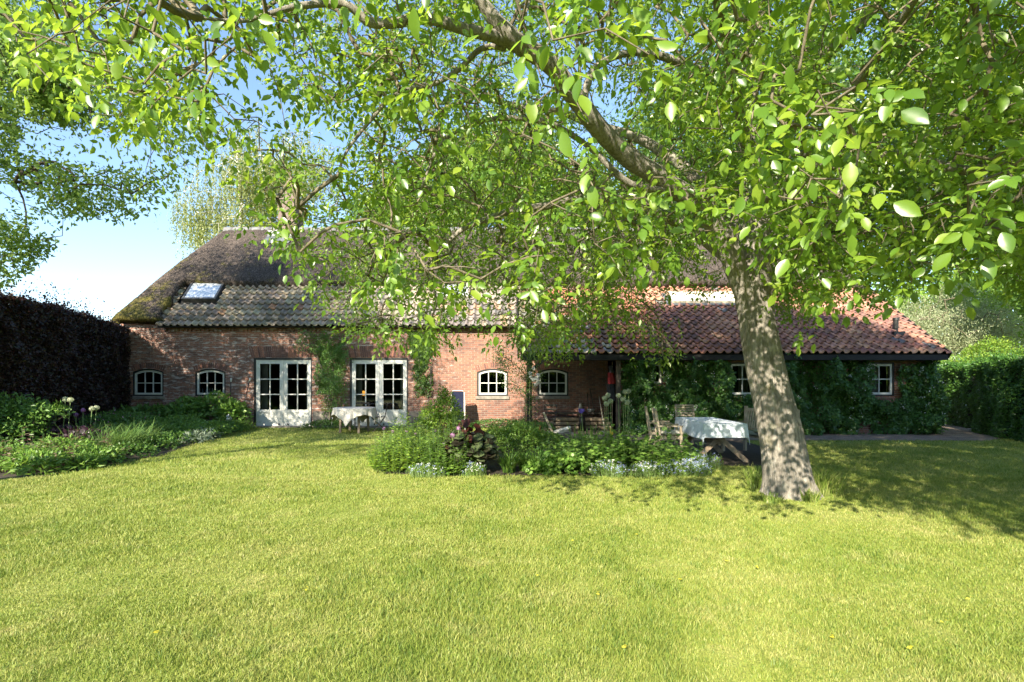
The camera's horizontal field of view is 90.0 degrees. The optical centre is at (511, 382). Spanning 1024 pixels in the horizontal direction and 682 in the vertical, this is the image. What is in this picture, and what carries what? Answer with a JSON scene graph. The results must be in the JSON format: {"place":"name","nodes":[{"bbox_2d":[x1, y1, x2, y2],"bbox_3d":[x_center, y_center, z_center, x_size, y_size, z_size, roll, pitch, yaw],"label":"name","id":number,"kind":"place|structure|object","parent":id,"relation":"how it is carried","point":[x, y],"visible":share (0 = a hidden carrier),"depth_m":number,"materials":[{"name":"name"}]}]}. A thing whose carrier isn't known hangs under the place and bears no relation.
{"place":"outdoors","nodes":[
{"label":"outdoors","id":0,"kind":"place"},
{"bbox_2d":[0,428,233,478],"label":"border soil","id":1,"kind":"structure","parent":0,"point":[135,456],"depth_m":9.99,"materials":[{"name":"soil"}]},
{"bbox_2d":[0,391,74,452],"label":"hydrangea","id":2,"kind":"object","parent":1,"relation":"on","point":[29,410],"visible":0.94,"depth_m":10.18,"materials":[{"name":"green plant"}]},
{"bbox_2d":[0,427,82,472],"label":"loosestrife","id":3,"kind":"object","parent":1,"relation":"on","point":[67,452],"visible":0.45,"depth_m":8.73,"materials":[{"name":"green plant"}]},
{"bbox_2d":[1,452,108,475],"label":"lungwort","id":4,"kind":"object","parent":1,"relation":"on","point":[44,465],"visible":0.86,"depth_m":8.37,"materials":[{"name":"green plant"}]},
{"bbox_2d":[0,433,126,474],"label":"lamium","id":5,"kind":"object","parent":1,"relation":"on","point":[89,444],"visible":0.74,"depth_m":8.94,"materials":[{"name":"green plant"}]},
{"bbox_2d":[0,270,132,445],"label":"copper hedge","id":6,"kind":"object","parent":1,"relation":"on","point":[53,352],"visible":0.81,"depth_m":13.13,"materials":[{"name":"brown plant"}]},
{"bbox_2d":[21,424,111,449],"bbox_3d":[-9.282,1.149,10.701,1.819,0.561,0.971,0,0,0],"label":"dark heuchera","id":7,"kind":"object","parent":1,"relation":"on","point":[64,430],"visible":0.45,"depth_m":10.52,"materials":[{"name":"green plant"}]},
{"bbox_2d":[50,421,122,441],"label":"daylily","id":8,"kind":"object","parent":1,"relation":"on","point":[90,432],"visible":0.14,"depth_m":10.58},
{"bbox_2d":[53,425,130,462],"bbox_3d":[-8.027,1.141,9.476,1.635,0.720,0.850,0,0,0],"label":"loosestrife","id":9,"kind":"object","parent":1,"relation":"on","point":[94,445],"visible":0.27,"depth_m":9.51,"materials":[{"name":"green plant"}]},
{"bbox_2d":[74,422,144,453],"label":"daylily","id":10,"kind":"object","parent":1,"relation":"on","point":[114,439],"visible":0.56,"depth_m":10.45,"materials":[{"name":"plant"}]},
{"bbox_2d":[0,0,219,288],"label":"plum tree","id":11,"kind":"object","parent":1,"relation":"on","point":[74,193],"visible":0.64,"depth_m":9.58,"materials":[{"name":"green plant"}]},
{"bbox_2d":[75,409,162,429],"bbox_3d":[-10.505,1.038,13.814,2.191,0.690,1.512,0,0,0],"label":"columbine","id":12,"kind":"object","parent":1,"relation":"on","point":[109,417],"visible":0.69,"depth_m":13.59,"materials":[{"name":"green plant"}]},
{"bbox_2d":[0,417,249,470],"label":"ground cover","id":13,"kind":"object","parent":1,"relation":"on","point":[168,438],"visible":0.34,"depth_m":10.86,"materials":[{"name":"green plant"}]},
{"bbox_2d":[100,418,165,449],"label":"daylily","id":14,"kind":"object","parent":1,"relation":"on","point":[151,433],"visible":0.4,"depth_m":11.31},
{"bbox_2d":[110,402,197,421],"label":"hosta","id":15,"kind":"object","parent":1,"relation":"on","point":[156,410],"visible":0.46,"depth_m":15.65,"materials":[{"name":"green plant"}]},
{"bbox_2d":[107,414,238,434],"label":"geranium","id":16,"kind":"object","parent":1,"relation":"on","point":[197,422],"visible":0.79,"depth_m":13.59,"materials":[{"name":"green plant"}]},
{"bbox_2d":[178,426,223,443],"bbox_3d":[-8.001,1.360,13.102,0.878,0.476,1.813,0,0,-15],"label":"lychnis","id":17,"kind":"object","parent":1,"relation":"on","point":[205,435],"visible":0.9,"depth_m":12.79,"materials":[{"name":"plant"}]},
{"bbox_2d":[160,389,253,422],"bbox_3d":[-9.533,0.804,16.058,2.879,1.171,1.367,0,0,0],"label":"hosta","id":18,"kind":"object","parent":1,"relation":"on","point":[238,409],"visible":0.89,"depth_m":15.81,"materials":[{"name":"green plant"}]},
{"bbox_2d":[200,419,251,434],"bbox_3d":[-8.250,1.288,14.788,0.825,0.412,2.047,0,0,0],"label":"sedum","id":19,"kind":"object","parent":1,"relation":"on","point":[242,423],"visible":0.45,"depth_m":15.15,"materials":[{"name":"green plant"}]},
{"bbox_2d":[0,426,1023,681],"bbox_3d":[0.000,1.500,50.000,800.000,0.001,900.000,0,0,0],"label":"ground","id":20,"kind":"structure","parent":0,"point":[482,634],"depth_m":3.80,"materials":[{"name":"plant"}]},
{"bbox_2d":[154,115,339,259],"bbox_3d":[-15.133,-6.875,30.114,10.284,16.774,6.284,0,0,0],"label":"birch tree","id":21,"kind":"object","parent":20,"relation":"on","point":[201,222],"visible":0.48,"depth_m":29.12,"materials":[{"name":"green plant"}]},
{"bbox_2d":[294,328,354,428],"bbox_3d":[-6.044,-0.134,16.494,1.961,3.278,0.717,0,0,0],"label":"climbing rose","id":22,"kind":"object","parent":20,"relation":"on","point":[336,350],"visible":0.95,"depth_m":16.59,"materials":[{"name":"green plant"}]},
{"bbox_2d":[298,419,355,429],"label":"ground cover","id":23,"kind":"object","parent":20,"relation":"on","point":[327,422],"visible":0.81,"depth_m":16.36,"materials":[{"name":"green plant"}]},
{"bbox_2d":[339,415,369,433],"bbox_3d":[-4.720,1.133,15.350,1.160,0.736,1.160,0,0,0],"label":"round table","id":24,"kind":"object","parent":20,"relation":"on","point":[358,425],"visible":0.51,"depth_m":15.10,"materials":[{"name":"brown wood"}]},
{"bbox_2d":[331,407,377,426],"bbox_3d":[-4.711,1.017,15.354,1.325,0.520,1.331,0,0,-41],"label":"tablecloth","id":25,"kind":"object","parent":24,"relation":"on","point":[346,415],"visible":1,"depth_m":14.82,"materials":[{"name":"fabric"}]},
{"bbox_2d":[353,402,368,429],"bbox_3d":[-4.752,1.072,16.166,0.430,0.868,0.486,0,0,-8],"label":"bistro chair","id":26,"kind":"object","parent":20,"relation":"on","point":[362,415],"visible":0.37,"depth_m":16.36,"materials":[{"name":"brown wood"}]},
{"bbox_2d":[372,403,387,431],"bbox_3d":[-4.004,1.072,15.504,0.486,0.868,0.430,0,0,-15],"label":"bistro chair","id":27,"kind":"object","parent":20,"relation":"on","point":[381,420],"visible":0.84,"depth_m":15.35,"materials":[{"name":"brown wood"}]},
{"bbox_2d":[407,463,445,477],"bbox_3d":[-1.341,1.385,8.119,0.657,0.277,0.389,0,0,0],"label":"forget me not","id":28,"kind":"object","parent":20,"relation":"on","point":[420,472],"visible":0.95,"depth_m":8.07,"materials":[{"name":"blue plant"}]},
{"bbox_2d":[344,109,518,226],"bbox_3d":[-5.366,-8.081,33.947,12.853,19.282,8.341,0,0,0],"label":"lime tree","id":29,"kind":"object","parent":20,"relation":"on","point":[436,202],"visible":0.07,"depth_m":32.29,"materials":[{"name":"green plant"}]},
{"bbox_2d":[451,390,464,424],"bbox_3d":[-1.688,0.875,15.965,0.464,1.255,0.394,0,0,-7],"label":"folding lounger","id":30,"kind":"object","parent":20,"relation":"on","point":[459,395],"visible":0.48,"depth_m":16.01,"materials":[{"name":"fabric"}]},
{"bbox_2d":[461,417,539,428],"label":"ground cover","id":31,"kind":"object","parent":20,"relation":"on","point":[487,422],"visible":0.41,"depth_m":16.39,"materials":[{"name":"green plant"}]},
{"bbox_2d":[0,0,1023,500],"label":"walnut tree","id":32,"kind":"object","parent":20,"relation":"on","point":[736,224],"visible":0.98,"depth_m":4.82,"materials":[{"name":"green plant"}]},
{"bbox_2d":[487,344,545,423],"bbox_3d":[0.141,0.180,14.325,1.777,2.641,0.844,0,0,0],"label":"climbing rose","id":33,"kind":"object","parent":20,"relation":"on","point":[531,376],"visible":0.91,"depth_m":14.31,"materials":[{"name":"green plant"}]},
{"bbox_2d":[498,420,554,432],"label":"box bush","id":34,"kind":"object","parent":20,"relation":"on","point":[541,425],"visible":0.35,"depth_m":13.15,"materials":[{"name":"green plant"}]},
{"bbox_2d":[112,191,951,434],"bbox_3d":[-0.048,-3.010,19.181,25.665,9.020,9.638,0,0,0],"label":"farmhouse","id":35,"kind":"object","parent":20,"relation":"on","point":[216,312],"visible":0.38,"depth_m":16.80,"materials":[{"name":"brick"}]},
{"bbox_2d":[131,369,164,398],"bbox_3d":[-11.944,0.055,16.837,1.099,1.000,0.165,0,0,0],"label":"window","id":36,"kind":"structure","parent":35,"relation":"in","point":[136,395],"depth_m":16.83,"materials":[{"name":"white paint"}]},
{"bbox_2d":[195,369,225,395],"bbox_3d":[-9.901,0.002,16.866,0.992,0.895,0.108,0,0,0],"label":"window","id":37,"kind":"structure","parent":35,"relation":"in","point":[197,374],"depth_m":16.83,"materials":[{"name":"white paint"}]},
{"bbox_2d":[256,360,283,425],"bbox_3d":[-7.967,0.348,16.967,0.898,2.165,0.315,0,0,0],"label":"door","id":38,"kind":"structure","parent":35,"relation":"in","point":[264,417],"depth_m":16.84,"materials":[{"name":"white paint"}]},
{"bbox_2d":[284,360,310,425],"bbox_3d":[-7.068,0.347,16.957,0.899,2.165,0.303,0,0,-4],"label":"door","id":39,"kind":"structure","parent":35,"relation":"in","point":[297,417],"depth_m":16.84,"materials":[{"name":"white paint"}]},
{"bbox_2d":[352,360,378,425],"bbox_3d":[-4.817,0.348,16.967,0.898,2.165,0.315,0,0,0],"label":"door","id":40,"kind":"structure","parent":35,"relation":"in","point":[357,379],"depth_m":16.84,"materials":[{"name":"white paint"}]},
{"bbox_2d":[379,360,406,425],"bbox_3d":[-3.918,0.347,16.957,0.899,2.165,0.303,0,0,-4],"label":"door","id":41,"kind":"structure","parent":35,"relation":"in","point":[390,414],"depth_m":16.84,"materials":[{"name":"white paint"}]},
{"bbox_2d":[406,329,439,397],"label":"ivy","id":42,"kind":"object","parent":35,"relation":"attached to","point":[424,380],"visible":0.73,"depth_m":16.75,"materials":[{"name":"green plant"}]},
{"bbox_2d":[476,369,508,398],"bbox_3d":[-0.640,0.055,16.837,1.099,1.000,0.165,0,0,0],"label":"window","id":43,"kind":"structure","parent":35,"relation":"in","point":[480,395],"depth_m":16.83,"materials":[{"name":"white paint"}]},
{"bbox_2d":[536,369,569,398],"bbox_3d":[1.345,0.055,16.837,1.099,1.000,0.165,0,0,0],"label":"window","id":44,"kind":"structure","parent":35,"relation":"in","point":[540,395],"depth_m":16.83,"materials":[{"name":"white paint"}]},
{"bbox_2d":[650,362,662,384],"bbox_3d":[4.212,-0.250,14.966,0.364,0.660,0.108,0,0,0],"label":"window","id":45,"kind":"structure","parent":35,"relation":"in","point":[660,375],"depth_m":14.94,"materials":[{"name":"white paint"}]},
{"bbox_2d":[729,362,750,395],"bbox_3d":[6.722,-0.090,14.966,0.786,0.980,0.108,0,0,0],"label":"window","id":46,"kind":"structure","parent":35,"relation":"in","point":[741,364],"depth_m":14.94,"materials":[{"name":"white paint"}]},
{"bbox_2d":[621,352,883,435],"bbox_3d":[6.790,0.362,14.574,7.585,2.407,0.824,0,0,0],"label":"climbing hydrangea","id":47,"kind":"object","parent":35,"relation":"attached to","point":[698,379],"visible":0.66,"depth_m":14.64,"materials":[{"name":"green plant"}]},
{"bbox_2d":[866,362,893,395],"bbox_3d":[10.717,-0.090,14.966,0.829,0.980,0.108,0,0,0],"label":"window","id":48,"kind":"structure","parent":35,"relation":"in","point":[890,365],"depth_m":14.94,"materials":[{"name":"white paint"}]},
{"bbox_2d":[841,360,953,434],"bbox_3d":[11.036,0.376,14.627,3.157,2.391,0.724,0,0,0],"label":"climbing hydrangea","id":49,"kind":"object","parent":35,"relation":"attached to","point":[928,411],"visible":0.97,"depth_m":14.67,"materials":[{"name":"green plant"}]},
{"bbox_2d":[468,101,629,226],"bbox_3d":[2.616,-9.010,35.946,14.204,21.127,10.508,0,0,0],"label":"tree","id":50,"kind":"object","parent":20,"relation":"on","point":[571,166],"visible":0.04,"depth_m":33.76,"materials":[{"name":"green plant"}]},
{"bbox_2d":[545,432,573,444],"bbox_3d":[1.129,1.350,12.300,0.700,0.300,0.400,0,0,0],"label":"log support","id":51,"kind":"object","parent":20,"relation":"on","point":[565,435],"visible":0.23,"depth_m":12.10,"materials":[{"name":"wood"}]},
{"bbox_2d":[554,426,570,432],"bbox_3d":[1.203,1.143,12.208,0.428,0.201,0.128,0,0,-5],"label":"birch log","id":52,"kind":"object","parent":51,"relation":"on","point":[563,430],"visible":0.86,"depth_m":12.16,"materials":[{"name":"white wood"}]},
{"bbox_2d":[622,389,627,436],"bbox_3d":[2.473,0.825,11.200,0.122,1.350,0.118,0,0,0],"label":"allium","id":53,"kind":"object","parent":20,"relation":"on","point":[624,391],"visible":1,"depth_m":11.20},
{"bbox_2d":[582,37,807,226],"bbox_3d":[13.212,-10.392,33.838,17.147,23.808,10.182,0,0,0],"label":"tree","id":54,"kind":"object","parent":20,"relation":"on","point":[652,154],"visible":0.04,"depth_m":32.21,"materials":[{"name":"green plant"}]},
{"bbox_2d":[740,462,761,488],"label":"grass tuft","id":55,"kind":"object","parent":20,"relation":"on","point":[754,484],"visible":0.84,"depth_m":7.19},
{"bbox_2d":[760,491,784,504],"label":"grass tuft","id":56,"kind":"object","parent":20,"relation":"on","point":[770,499],"visible":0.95,"depth_m":6.30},
{"bbox_2d":[798,487,822,503],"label":"grass tuft","id":57,"kind":"object","parent":20,"relation":"on","point":[809,496],"visible":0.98,"depth_m":6.38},
{"bbox_2d":[811,464,846,496],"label":"grass tuft","id":58,"kind":"object","parent":20,"relation":"on","point":[823,486],"visible":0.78,"depth_m":6.68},
{"bbox_2d":[822,470,849,494],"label":"grass tuft","id":59,"kind":"object","parent":20,"relation":"on","point":[837,487],"visible":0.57,"depth_m":6.84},
{"bbox_2d":[759,10,951,288],"bbox_3d":[20.493,-11.372,33.205,17.042,25.745,10.548,0,0,0],"label":"tree","id":60,"kind":"object","parent":20,"relation":"on","point":[840,59],"visible":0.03,"depth_m":30.97,"materials":[{"name":"green plant"}]},
{"bbox_2d":[857,0,1023,329],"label":"ash tree","id":61,"kind":"object","parent":20,"relation":"on","point":[955,264],"visible":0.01,"depth_m":30.45,"materials":[{"name":"green plant"}]},
{"bbox_2d":[858,255,1023,356],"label":"hazel","id":62,"kind":"object","parent":20,"relation":"on","point":[922,292],"visible":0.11,"depth_m":28.23,"materials":[{"name":"green plant"}]},
{"bbox_2d":[891,274,1023,360],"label":"willow tree","id":63,"kind":"object","parent":20,"relation":"on","point":[947,317],"visible":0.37,"depth_m":24.35,"materials":[{"name":"green plant"}]},
{"bbox_2d":[935,351,1006,427],"bbox_3d":[16.814,-0.042,20.048,1.755,3.270,8.099,0,0,20],"label":"beech hedge","id":64,"kind":"object","parent":20,"relation":"on","point":[955,379],"visible":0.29,"depth_m":17.40,"materials":[{"name":"green plant"}]},
{"bbox_2d":[935,334,1023,364],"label":"lime shrub","id":65,"kind":"object","parent":20,"relation":"on","point":[991,342],"visible":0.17,"depth_m":21.76,"materials":[{"name":"green plant"}]},
{"bbox_2d":[967,337,1023,442],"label":"beech hedge","id":66,"kind":"object","parent":20,"relation":"on","point":[996,399],"visible":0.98,"depth_m":13.79,"materials":[{"name":"green plant"}]},
{"bbox_2d":[969,159,1023,344],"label":"maple tree","id":67,"kind":"object","parent":20,"relation":"on","point":[1021,310],"visible":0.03,"depth_m":21.07,"materials":[{"name":"green plant"}]},
{"bbox_2d":[0,0,1023,353],"label":"sky","id":68,"kind":"structure","parent":0,"point":[114,265],"materials":[{"name":"blue"}]},
{"bbox_2d":[383,444,703,475],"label":"flower bed soil","id":69,"kind":"structure","parent":0,"point":[493,466],"depth_m":8.63,"materials":[{"name":"soil"}]},
{"bbox_2d":[365,416,447,472],"bbox_3d":[-1.782,1.006,8.737,1.498,0.992,1.234,0,0,0],"label":"herb clump","id":70,"kind":"object","parent":69,"relation":"on","point":[402,458],"visible":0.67,"depth_m":8.48,"materials":[{"name":"green plant"}]},
{"bbox_2d":[380,410,441,453],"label":"herb clump","id":71,"kind":"object","parent":69,"relation":"on","point":[402,418],"visible":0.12,"depth_m":9.65,"materials":[{"name":"green plant"}]},
{"bbox_2d":[416,384,469,442],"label":"tall shrub","id":72,"kind":"object","parent":69,"relation":"on","point":[432,414],"visible":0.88,"depth_m":9.86,"materials":[{"name":"green plant"}]},
{"bbox_2d":[412,414,481,476],"bbox_3d":[-1.045,0.964,8.564,1.229,1.075,1.138,0,0,0],"label":"herb clump","id":73,"kind":"object","parent":69,"relation":"on","point":[450,465],"visible":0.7,"depth_m":8.23,"materials":[{"name":"green plant"}]},
{"bbox_2d":[436,418,501,470],"bbox_3d":[-0.730,1.057,8.626,1.142,0.895,1.037,0,0,0],"label":"ligularia","id":74,"kind":"object","parent":69,"relation":"on","point":[484,449],"visible":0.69,"depth_m":8.40,"materials":[{"name":"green plant"}]},
{"bbox_2d":[458,460,486,476],"bbox_3d":[-0.633,1.389,8.215,0.468,0.283,0.361,0,0,0],"label":"forget me not","id":75,"kind":"object","parent":69,"relation":"on","point":[475,469],"visible":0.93,"depth_m":8.16,"materials":[{"name":"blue plant"}]},
{"bbox_2d":[433,430,570,449],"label":"geranium","id":76,"kind":"object","parent":69,"relation":"on","point":[525,441],"visible":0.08,"depth_m":11.10,"materials":[{"name":"green plant"}]},
{"bbox_2d":[496,447,526,472],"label":"daylily","id":77,"kind":"object","parent":69,"relation":"on","point":[509,464],"visible":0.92,"depth_m":8.38,"materials":[{"name":"green plant"}]},
{"bbox_2d":[510,447,540,471],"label":"daylily","id":78,"kind":"object","parent":69,"relation":"on","point":[521,463],"visible":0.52,"depth_m":8.54,"materials":[{"name":"green plant"}]},
{"bbox_2d":[485,421,565,453],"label":"green bush","id":79,"kind":"object","parent":69,"relation":"on","point":[536,434],"visible":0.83,"depth_m":9.77,"materials":[{"name":"green plant"}]},
{"bbox_2d":[522,447,551,473],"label":"daylily","id":80,"kind":"object","parent":69,"relation":"on","point":[535,459],"visible":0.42,"depth_m":8.37,"materials":[{"name":"green plant"}]},
{"bbox_2d":[543,412,553,444],"bbox_3d":[0.867,1.101,12.100,0.287,0.799,0.070,0,0,0],"label":"wooden stake","id":81,"kind":"object","parent":69,"relation":"on","point":[547,421],"visible":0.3,"depth_m":12.06,"materials":[{"name":"brown wood"}]},
{"bbox_2d":[522,449,591,475],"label":"shrub","id":82,"kind":"object","parent":69,"relation":"on","point":[553,463],"visible":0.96,"depth_m":8.22,"materials":[{"name":"green plant"}]},
{"bbox_2d":[536,428,624,470],"bbox_3d":[1.173,1.146,8.931,1.566,0.712,1.356,0,0,0],"label":"anemone","id":83,"kind":"object","parent":69,"relation":"on","point":[595,456],"visible":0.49,"depth_m":8.76,"materials":[{"name":"green plant"}]},
{"bbox_2d":[567,409,599,445],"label":"iris","id":84,"kind":"object","parent":69,"relation":"on","point":[581,411],"visible":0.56,"depth_m":10.90,"materials":[{"name":"green plant"}]},
{"bbox_2d":[564,429,637,451],"bbox_3d":[1.698,1.205,10.210,1.634,0.593,1.218,0,0,0],"label":"anemone","id":85,"kind":"object","parent":69,"relation":"on","point":[580,443],"visible":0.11,"depth_m":10.26,"materials":[{"name":"green plant"}]},
{"bbox_2d":[588,460,629,477],"bbox_3d":[1.555,1.386,8.228,0.695,0.311,0.492,0,0,0],"label":"forget me not","id":86,"kind":"object","parent":69,"relation":"on","point":[606,469],"visible":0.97,"depth_m":8.16,"materials":[{"name":"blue plant"}]},
{"bbox_2d":[585,417,656,469],"bbox_3d":[1.957,1.058,9.222,1.449,0.890,1.347,0,0,0],"label":"anemone","id":87,"kind":"object","parent":69,"relation":"on","point":[622,450],"visible":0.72,"depth_m":9.01,"materials":[{"name":"green plant"}]},
{"bbox_2d":[625,461,669,478],"bbox_3d":[2.139,1.385,8.137,0.734,0.298,0.472,0,0,0],"label":"forget me not","id":88,"kind":"object","parent":69,"relation":"on","point":[644,472],"visible":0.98,"depth_m":8.07,"materials":[{"name":"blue plant"}]},
{"bbox_2d":[635,444,679,472],"bbox_3d":[2.411,1.249,8.340,0.781,0.505,0.552,0,0,0],"label":"honesty","id":89,"kind":"object","parent":69,"relation":"on","point":[663,461],"visible":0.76,"depth_m":8.35,"materials":[{"name":"green plant"}]},
{"bbox_2d":[633,418,706,467],"bbox_3d":[2.744,1.071,9.179,1.367,0.880,1.350,0,0,0],"label":"anemone","id":90,"kind":"object","parent":69,"relation":"on","point":[684,453],"visible":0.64,"depth_m":8.92,"materials":[{"name":"green plant"}]},
{"bbox_2d":[661,458,714,476],"bbox_3d":[2.844,1.391,8.344,0.903,0.322,0.664,0,0,0],"label":"forget me not","id":91,"kind":"object","parent":69,"relation":"on","point":[685,469],"visible":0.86,"depth_m":8.21,"materials":[{"name":"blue plant"}]},
{"bbox_2d":[682,450,724,470],"bbox_3d":[3.305,1.345,8.886,0.727,0.366,0.721,0,0,-34],"label":"forget me not","id":92,"kind":"object","parent":69,"relation":"on","point":[707,460],"visible":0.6,"depth_m":8.80,"materials":[{"name":"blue plant"}]},
{"bbox_2d":[631,440,760,465],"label":"patio soil","id":93,"kind":"structure","parent":0,"point":[752,453],"depth_m":10.75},
{"bbox_2d":[645,406,671,447],"bbox_3d":[3.162,1.021,11.162,0.569,0.972,0.530,0,0,12],"label":"garden chair","id":94,"kind":"object","parent":93,"relation":"on","point":[650,433],"visible":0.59,"depth_m":10.98,"materials":[{"name":"brown wood"}]},
{"bbox_2d":[652,408,682,455],"bbox_3d":[3.121,1.021,10.358,0.569,0.972,0.530,0,0,8],"label":"garden chair","id":95,"kind":"object","parent":93,"relation":"on","point":[656,420],"visible":0.66,"depth_m":10.16,"materials":[{"name":"brown wood"}]},
{"bbox_2d":[660,430,682,434],"bbox_3d":[3.220,1.015,10.360,0.440,0.090,0.440,0,0,8],"label":"cushion","id":96,"kind":"object","parent":95,"relation":"on","point":[674,432],"visible":0.53,"depth_m":10.17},
{"bbox_2d":[674,404,703,446],"bbox_3d":[4.167,1.021,12.109,0.530,0.972,0.569,0,0,-3],"label":"garden chair","id":97,"kind":"object","parent":93,"relation":"on","point":[692,410],"visible":0.29,"depth_m":12.31,"materials":[{"name":"brown wood"}]},
{"bbox_2d":[679,436,748,461],"bbox_3d":[3.930,1.149,10.250,1.060,0.768,1.720,0,0,2],"label":"garden table","id":98,"kind":"object","parent":93,"relation":"on","point":[713,443],"visible":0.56,"depth_m":9.64,"materials":[{"name":"brown wood"}]},
{"bbox_2d":[674,417,749,442],"bbox_3d":[3.930,0.951,10.249,0.890,0.389,1.868,0,0,2],"label":"tablecloth","id":99,"kind":"object","parent":98,"relation":"on","point":[702,428],"visible":0.94,"depth_m":9.40,"materials":[{"name":"white fabric"}]},
{"bbox_2d":[721,406,799,450],"bbox_3d":[5.007,1.010,10.456,0.655,0.982,1.580,0,0,-12],"label":"garden bench","id":100,"kind":"object","parent":93,"relation":"on","point":[747,414],"visible":0.16,"depth_m":11.10,"materials":[{"name":"brown wood"}]},
{"bbox_2d":[543,424,999,440],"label":"gravel path","id":101,"kind":"structure","parent":0,"point":[956,433],"depth_m":14.09,"materials":[{"name":"gravel"}]},
{"bbox_2d":[536,404,556,429],"bbox_3d":[0.989,1.072,14.613,0.430,0.868,0.486,0,0,35],"label":"bistro chair","id":102,"kind":"object","parent":101,"relation":"on","point":[551,405],"visible":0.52,"depth_m":14.71,"materials":[{"name":"brown wood"}]},
{"bbox_2d":[541,412,611,429],"bbox_3d":[2.125,1.225,16.343,2.350,0.550,0.465,0,0,0],"label":"porch bench","id":103,"kind":"object","parent":101,"relation":"on","point":[577,413],"visible":0.5,"depth_m":16.11,"materials":[{"name":"brown wood"}]},
{"bbox_2d":[548,425,610,428],"bbox_3d":[2.150,1.430,16.330,2.000,0.100,0.320,0,0,0],"label":"plank","id":104,"kind":"object","parent":101,"relation":"on","point":[574,426],"visible":0.48,"depth_m":16.17,"materials":[{"name":"brown wood"}]},
{"bbox_2d":[550,421,609,424],"bbox_3d":[2.160,1.300,16.330,1.880,0.100,0.320,0,0,0],"label":"plank","id":105,"kind":"object","parent":104,"relation":"on","point":[577,422],"visible":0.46,"depth_m":16.17,"materials":[{"name":"brown wood"}]},
{"bbox_2d":[552,417,607,420],"bbox_3d":[2.170,1.170,16.330,1.760,0.100,0.320,0,0,0],"label":"plank","id":106,"kind":"object","parent":105,"relation":"on","point":[577,418],"visible":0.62,"depth_m":16.17,"materials":[{"name":"brown wood"}]},
{"bbox_2d":[579,417,585,430],"bbox_3d":[2.150,1.280,15.700,0.213,0.420,0.213,0,0,0],"label":"rubber boot","id":107,"kind":"object","parent":101,"relation":"on","point":[581,420],"visible":0.89,"depth_m":15.62,"materials":[{"name":"rubber"}]},
{"bbox_2d":[606,362,615,428],"bbox_3d":[2.908,0.450,14.950,0.312,2.100,0.163,0,0,0],"label":"parasol","id":108,"kind":"object","parent":101,"relation":"on","point":[611,388],"visible":0.94,"depth_m":14.91,"materials":[{"name":"fabric"}]},
{"bbox_2d":[899,296,1023,361],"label":"willow scrub","id":109,"kind":"object","parent":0,"point":[974,337],"visible":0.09,"depth_m":24.58,"materials":[{"name":"green plant"}]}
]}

